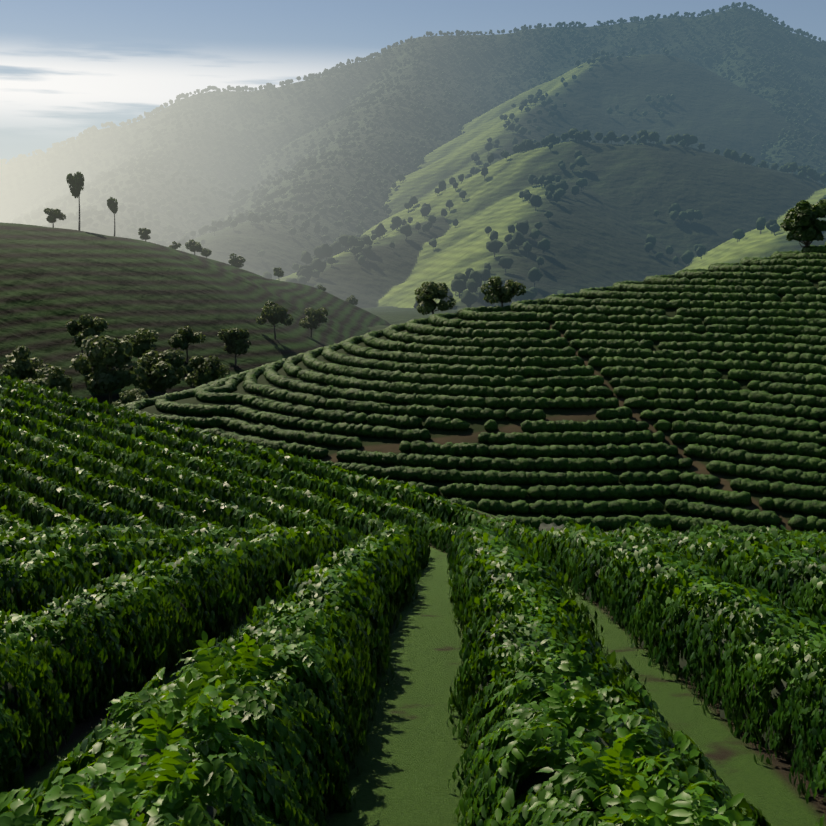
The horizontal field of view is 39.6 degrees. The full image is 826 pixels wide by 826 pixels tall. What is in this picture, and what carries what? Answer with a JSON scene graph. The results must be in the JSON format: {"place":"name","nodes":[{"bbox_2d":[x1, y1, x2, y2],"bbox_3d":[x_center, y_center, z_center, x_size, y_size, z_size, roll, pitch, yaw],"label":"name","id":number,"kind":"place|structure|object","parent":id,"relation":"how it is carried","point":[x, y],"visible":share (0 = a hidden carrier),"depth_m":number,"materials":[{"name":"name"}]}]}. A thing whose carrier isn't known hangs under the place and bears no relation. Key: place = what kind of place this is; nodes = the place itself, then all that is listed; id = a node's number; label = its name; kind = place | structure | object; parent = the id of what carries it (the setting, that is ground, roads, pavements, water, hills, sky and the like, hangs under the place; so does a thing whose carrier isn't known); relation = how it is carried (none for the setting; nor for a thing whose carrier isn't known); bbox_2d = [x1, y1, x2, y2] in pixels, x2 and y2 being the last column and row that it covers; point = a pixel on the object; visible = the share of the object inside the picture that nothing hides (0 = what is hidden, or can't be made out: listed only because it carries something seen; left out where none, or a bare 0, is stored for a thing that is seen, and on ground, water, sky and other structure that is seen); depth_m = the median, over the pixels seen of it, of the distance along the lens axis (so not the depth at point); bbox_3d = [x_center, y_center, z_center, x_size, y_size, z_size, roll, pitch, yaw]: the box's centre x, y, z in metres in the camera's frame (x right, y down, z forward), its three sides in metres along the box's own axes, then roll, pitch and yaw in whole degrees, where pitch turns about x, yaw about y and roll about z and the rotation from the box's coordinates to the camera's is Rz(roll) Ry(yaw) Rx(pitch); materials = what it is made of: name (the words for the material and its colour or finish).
{"place":"outdoors","nodes":[
{"label":"outdoors","id":0,"kind":"place"},
{"bbox_2d":[0,222,390,405],"bbox_3d":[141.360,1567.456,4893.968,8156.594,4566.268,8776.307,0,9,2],"label":"hill","id":1,"kind":"structure","parent":0,"point":[53,281],"depth_m":405.86,"materials":[{"name":"green plant"}]},
{"bbox_2d":[0,345,53,379],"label":"valley tree","id":2,"kind":"object","parent":1,"relation":"on","point":[20,366],"visible":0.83,"depth_m":301.86,"materials":[{"name":"green plant"}]},
{"bbox_2d":[44,208,65,227],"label":"crest tree","id":3,"kind":"object","parent":1,"relation":"on","point":[53,215],"visible":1,"depth_m":458.96,"materials":[{"name":"green plant"}]},
{"bbox_2d":[66,172,84,230],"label":"eucalyptus tree","id":4,"kind":"object","parent":1,"relation":"on","point":[76,181],"visible":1,"depth_m":464.17,"materials":[{"name":"green plant"}]},
{"bbox_2d":[65,315,108,355],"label":"valley tree","id":5,"kind":"object","parent":1,"relation":"on","point":[78,331],"visible":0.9,"depth_m":336.36,"materials":[{"name":"green plant"}]},
{"bbox_2d":[69,335,148,404],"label":"valley tree","id":6,"kind":"object","parent":1,"relation":"on","point":[104,359],"visible":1,"depth_m":299.18,"materials":[{"name":"green plant"}]},
{"bbox_2d":[107,197,117,235],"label":"eucalyptus tree","id":7,"kind":"object","parent":1,"relation":"on","point":[112,205],"visible":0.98,"depth_m":510.45,"materials":[{"name":"green plant"}]},
{"bbox_2d":[122,327,159,358],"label":"valley tree","id":8,"kind":"object","parent":1,"relation":"on","point":[141,341],"visible":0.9,"depth_m":345.85,"materials":[{"name":"green plant"}]},
{"bbox_2d":[138,228,150,240],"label":"crest tree","id":9,"kind":"object","parent":1,"relation":"on","point":[143,233],"visible":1,"depth_m":541.33,"materials":[{"name":"green plant"}]},
{"bbox_2d":[169,241,181,248],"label":"crest tree","id":10,"kind":"object","parent":1,"relation":"on","point":[175,245],"visible":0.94,"depth_m":571.50,"materials":[{"name":"green plant"}]},
{"bbox_2d":[168,325,205,362],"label":"valley tree","id":11,"kind":"object","parent":1,"relation":"on","point":[183,337],"visible":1,"depth_m":365.32,"materials":[{"name":"green plant"}]},
{"bbox_2d":[185,239,202,254],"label":"crest tree","id":12,"kind":"object","parent":1,"relation":"on","point":[193,245],"visible":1,"depth_m":590.89,"materials":[{"name":"green plant"}]},
{"bbox_2d":[200,248,211,257],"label":"crest tree","id":13,"kind":"object","parent":1,"relation":"on","point":[205,252],"visible":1,"depth_m":601.88,"materials":[{"name":"green plant"}]},
{"bbox_2d":[184,355,230,385],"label":"valley tree","id":14,"kind":"object","parent":1,"relation":"on","point":[208,369],"visible":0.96,"depth_m":331.09,"materials":[{"name":"green plant"}]},
{"bbox_2d":[217,327,251,366],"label":"valley tree","id":15,"kind":"object","parent":1,"relation":"on","point":[235,341],"visible":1,"depth_m":380.34,"materials":[{"name":"green plant"}]},
{"bbox_2d":[228,253,245,267],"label":"crest tree","id":16,"kind":"object","parent":1,"relation":"on","point":[238,261],"visible":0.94,"depth_m":636.03,"materials":[{"name":"green plant"}]},
{"bbox_2d":[256,301,293,338],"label":"valley tree","id":17,"kind":"object","parent":1,"relation":"on","point":[273,313],"visible":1,"depth_m":420.20,"materials":[{"name":"green plant"}]},
{"bbox_2d":[273,267,283,276],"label":"crest tree","id":18,"kind":"object","parent":1,"relation":"on","point":[278,271],"visible":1,"depth_m":695.92,"materials":[{"name":"green plant"}]},
{"bbox_2d":[299,307,327,337],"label":"valley tree","id":19,"kind":"object","parent":1,"relation":"on","point":[313,319],"visible":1,"depth_m":468.37,"materials":[{"name":"green plant"}]},
{"bbox_2d":[317,285,325,291],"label":"crest tree","id":20,"kind":"object","parent":1,"relation":"on","point":[321,288],"visible":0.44,"depth_m":747.49,"materials":[{"name":"green plant"}]},
{"bbox_2d":[346,295,357,304],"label":"crest tree","id":21,"kind":"object","parent":1,"relation":"on","point":[353,300],"visible":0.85,"depth_m":788.53,"materials":[{"name":"green plant"}]},
{"bbox_2d":[361,306,461,330],"bbox_3d":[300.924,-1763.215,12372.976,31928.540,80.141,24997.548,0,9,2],"label":"ground","id":22,"kind":"structure","parent":0,"point":[391,315],"depth_m":864.58,"materials":[{"name":"green plant"}]},
{"bbox_2d":[20,365,72,393],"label":"valley tree","id":23,"kind":"object","parent":22,"relation":"on","point":[59,380],"visible":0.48,"depth_m":292.14,"materials":[{"name":"green plant"}]},
{"bbox_2d":[111,388,148,406],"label":"valley tree","id":24,"kind":"object","parent":22,"relation":"on","point":[129,396],"visible":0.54,"depth_m":278.52,"materials":[{"name":"green plant"}]},
{"bbox_2d":[134,349,186,394],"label":"valley tree","id":25,"kind":"object","parent":22,"relation":"on","point":[166,369],"visible":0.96,"depth_m":311.06,"materials":[{"name":"green plant"}]},
{"bbox_2d":[0,7,825,279],"bbox_3d":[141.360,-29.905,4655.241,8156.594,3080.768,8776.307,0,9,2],"label":"mountain","id":26,"kind":"structure","parent":0,"point":[279,244],"depth_m":3451.12,"materials":[{"name":"green plant"}]},
{"bbox_2d":[0,2,825,259],"bbox_3d":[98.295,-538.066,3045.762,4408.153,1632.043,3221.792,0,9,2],"label":"trees","id":27,"kind":"object","parent":26,"relation":"on","point":[152,165],"visible":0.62,"depth_m":3313.58,"materials":[{"name":"green plant"}]},
{"bbox_2d":[0,479,825,825],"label":"ground","id":28,"kind":"structure","parent":0,"point":[408,761],"depth_m":21.04,"materials":[{"name":"green plant"}]},
{"bbox_2d":[0,530,825,798],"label":"tea bushes","id":29,"kind":"object","parent":28,"relation":"on","point":[354,583],"visible":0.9,"depth_m":26.27,"materials":[{"name":"green plant"}]},
{"bbox_2d":[0,631,825,825],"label":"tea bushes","id":30,"kind":"object","parent":28,"relation":"on","point":[254,743],"visible":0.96,"depth_m":13.18,"materials":[{"name":"green plant"}]},
{"bbox_2d":[0,374,825,573],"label":"tea bush rows","id":31,"kind":"object","parent":28,"relation":"on","point":[145,447],"visible":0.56,"depth_m":124.72,"materials":[{"name":"green plant"}]},
{"bbox_2d":[0,398,825,823],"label":"coffee hedge","id":32,"kind":"object","parent":28,"relation":"on","point":[532,778],"depth_m":22.31,"materials":[{"name":"green plant"}]},
{"bbox_2d":[0,0,825,163],"label":"sky","id":33,"kind":"structure","parent":0,"point":[68,67],"materials":[{"name":"blue"}]},
{"bbox_2d":[141,274,825,533],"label":"coffee hill","id":34,"kind":"structure","parent":0,"point":[475,429],"depth_m":204.93,"materials":[{"name":"green plant"}]},
{"bbox_2d":[414,281,455,315],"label":"skyline tree","id":35,"kind":"object","parent":34,"relation":"on","point":[429,292],"visible":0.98,"depth_m":285.64,"materials":[{"name":"green plant"}]},
{"bbox_2d":[117,242,825,533],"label":"tea bush rows","id":36,"kind":"object","parent":34,"relation":"on","point":[723,299],"depth_m":217.96,"materials":[{"name":"green plant"}]},
{"bbox_2d":[480,276,525,306],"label":"skyline tree","id":37,"kind":"object","parent":34,"relation":"on","point":[507,291],"visible":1,"depth_m":284.26,"materials":[{"name":"green plant"}]},
{"bbox_2d":[780,199,825,247],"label":"lone tree","id":38,"kind":"object","parent":34,"relation":"on","point":[801,223],"visible":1,"depth_m":283.41,"materials":[{"name":"green plant"}]},
{"bbox_2d":[276,54,825,307],"bbox_3d":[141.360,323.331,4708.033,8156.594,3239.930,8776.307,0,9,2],"label":"spur hills","id":39,"kind":"structure","parent":0,"point":[600,227],"depth_m":2062.94,"materials":[{"name":"green plant"}]},
{"bbox_2d":[262,47,825,309],"bbox_3d":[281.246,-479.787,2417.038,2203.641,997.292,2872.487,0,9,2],"label":"trees","id":40,"kind":"object","parent":39,"relation":"on","point":[460,282],"visible":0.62,"depth_m":1910.43,"materials":[{"name":"green plant"}]}
]}

